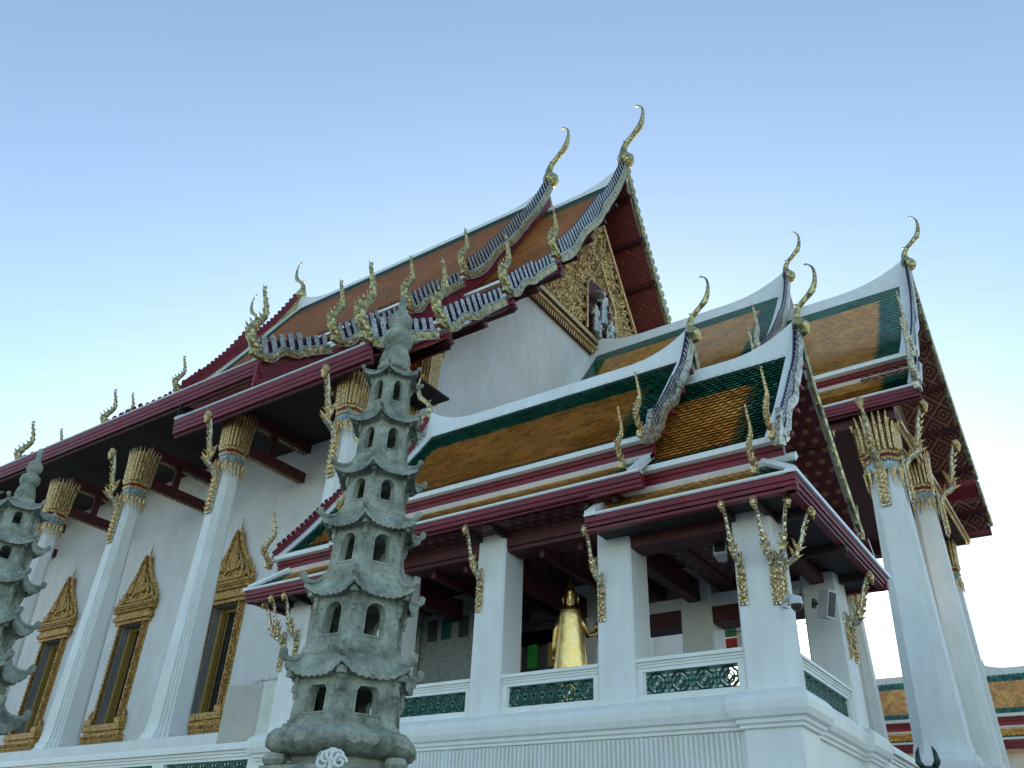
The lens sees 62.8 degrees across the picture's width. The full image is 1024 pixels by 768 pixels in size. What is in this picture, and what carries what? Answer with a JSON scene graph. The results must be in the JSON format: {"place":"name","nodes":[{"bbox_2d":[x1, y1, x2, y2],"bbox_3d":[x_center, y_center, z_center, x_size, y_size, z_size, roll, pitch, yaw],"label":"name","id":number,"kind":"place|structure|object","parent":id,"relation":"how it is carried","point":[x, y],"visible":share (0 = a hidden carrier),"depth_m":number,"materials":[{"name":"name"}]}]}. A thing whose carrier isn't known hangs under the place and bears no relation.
{"place":"outdoors","nodes":[
{"label":"outdoors","id":0,"kind":"place"},
{"bbox_2d":[411,594,475,715],"bbox_3d":[-1.347,6.051,17.952,1.810,3.180,0.200,-18,-37,30],"label":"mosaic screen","id":1,"kind":"object","parent":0,"point":[444,649],"visible":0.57,"depth_m":18.17,"materials":[{"name":"grey tile"}]},
{"bbox_2d":[0,0,1023,684],"label":"sky","id":2,"kind":"structure","parent":0,"point":[164,163],"materials":[{"name":"blue"}]},
{"bbox_2d":[519,617,558,704],"bbox_3d":[0.699,6.447,17.922,1.800,2.640,0.650,-18,-37,30],"label":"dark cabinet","id":3,"kind":"object","parent":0,"point":[535,657],"visible":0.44,"depth_m":18.13,"materials":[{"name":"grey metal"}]},
{"bbox_2d":[915,745,940,767],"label":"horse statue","id":4,"kind":"object","parent":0,"point":[935,764],"visible":1,"depth_m":14.26,"materials":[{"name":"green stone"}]},
{"bbox_3d":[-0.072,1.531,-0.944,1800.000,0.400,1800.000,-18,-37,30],"label":"ground","id":5,"kind":"structure","parent":0,"visible":0},
{"bbox_2d":[0,449,56,734],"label":"stone pagoda","id":6,"kind":"object","parent":5,"relation":"on","point":[20,549],"visible":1,"depth_m":7.76,"materials":[{"name":"grey stone"}]},
{"bbox_2d":[316,747,347,767],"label":"scroll ornament","id":7,"kind":"object","parent":5,"relation":"on","point":[331,760],"visible":1,"depth_m":4.54,"materials":[{"name":"white paint"}]},
{"bbox_2d":[259,295,426,767],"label":"stone pagoda","id":8,"kind":"object","parent":5,"relation":"on","point":[347,668],"visible":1,"depth_m":7.69,"materials":[{"name":"grey stone"}]},
{"bbox_2d":[242,263,893,767],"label":"pavilion","id":9,"kind":"structure","parent":5,"relation":"on","point":[626,497],"depth_m":14.63,"materials":[{"name":"white paint"}]},
{"bbox_2d":[255,680,276,734],"bbox_3d":[-4.993,7.004,17.794,1.150,1.420,0.060,-20,-38,32],"label":"board","id":10,"kind":"object","parent":9,"relation":"attached to","point":[265,710],"visible":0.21,"depth_m":18.05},
{"bbox_2d":[552,575,597,700],"bbox_3d":[1.120,5.081,16.045,1.000,3.030,1.000,-18,-37,30],"label":"buddha statue","id":11,"kind":"object","parent":9,"relation":"on","point":[570,629],"visible":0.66,"depth_m":16.13,"materials":[{"name":"gold metal"}]},
{"bbox_2d":[713,541,727,561],"bbox_3d":[3.478,2.727,13.877,0.220,0.480,0.382,-12,-52,22],"label":"loudspeaker","id":12,"kind":"object","parent":9,"relation":"attached to","point":[720,552],"visible":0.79,"depth_m":13.67,"materials":[{"name":"grey plastic"}]},
{"bbox_2d":[781,594,802,610],"bbox_3d":[3.975,3.134,11.982,0.186,0.290,0.443,14,-33,-17],"label":"security camera","id":13,"kind":"object","parent":9,"relation":"attached to","point":[796,602],"visible":1,"depth_m":11.82,"materials":[{"name":"grey plastic"}]},
{"bbox_2d":[811,589,836,619],"bbox_3d":[5.361,3.795,14.464,0.220,0.480,0.382,22,-22,-29],"label":"loudspeaker","id":14,"kind":"object","parent":9,"relation":"attached to","point":[826,603],"visible":1,"depth_m":14.34,"materials":[{"name":"grey plastic"}]},
{"bbox_3d":[-5.253,7.356,18.175,1.750,1.520,0.110,-18,-37,30],"label":"cabinet","id":15,"kind":"object","parent":9,"relation":"attached to","visible":0},
{"bbox_2d":[251,677,277,684],"bbox_3d":[-5.182,6.623,18.619,1.870,0.247,0.036,-18,-37,30],"label":"wire coil","id":16,"kind":"object","parent":15,"relation":"on","point":[258,681],"visible":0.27,"depth_m":18.93,"materials":[{"name":"grey plastic"}]},
{"bbox_2d":[885,746,918,767],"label":"terrace balustrade","id":17,"kind":"object","parent":5,"relation":"on","point":[900,759],"visible":0.45,"depth_m":14.66,"materials":[{"name":"white paint"}]},
{"bbox_2d":[876,660,1023,767],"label":"cloister","id":18,"kind":"structure","parent":5,"relation":"on","point":[1006,686],"depth_m":53.34,"materials":[{"name":"orange tile"}]},
{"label":"terrace","id":19,"kind":"structure","parent":0,"visible":0},
{"bbox_2d":[0,741,256,767],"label":"terrace balustrade","id":20,"kind":"object","parent":19,"relation":"on","point":[228,754],"visible":0.98,"depth_m":18.27,"materials":[{"name":"white paint"}]},
{"bbox_2d":[0,105,1009,767],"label":"temple hall","id":21,"kind":"structure","parent":19,"relation":"on","point":[156,531],"depth_m":38.78,"materials":[{"name":"white paint"}]},
{"bbox_2d":[0,566,77,752],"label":"window","id":22,"kind":"structure","parent":21,"relation":"in","point":[57,626],"depth_m":42.69,"materials":[{"name":"gold wood"}]},
{"bbox_2d":[79,545,158,745],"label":"window","id":23,"kind":"structure","parent":21,"relation":"in","point":[137,607],"depth_m":39.24,"materials":[{"name":"gold wood"}]},
{"bbox_2d":[187,518,255,734],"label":"window","id":24,"kind":"structure","parent":21,"relation":"in","point":[236,572],"depth_m":35.95,"materials":[{"name":"gold wood"}]},
{"bbox_2d":[216,684,263,743],"bbox_3d":[-5.822,7.277,18.308,1.250,1.350,0.060,-10,-34,20],"label":"board","id":25,"kind":"object","parent":21,"relation":"attached to","point":[240,714],"visible":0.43,"depth_m":18.37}
]}

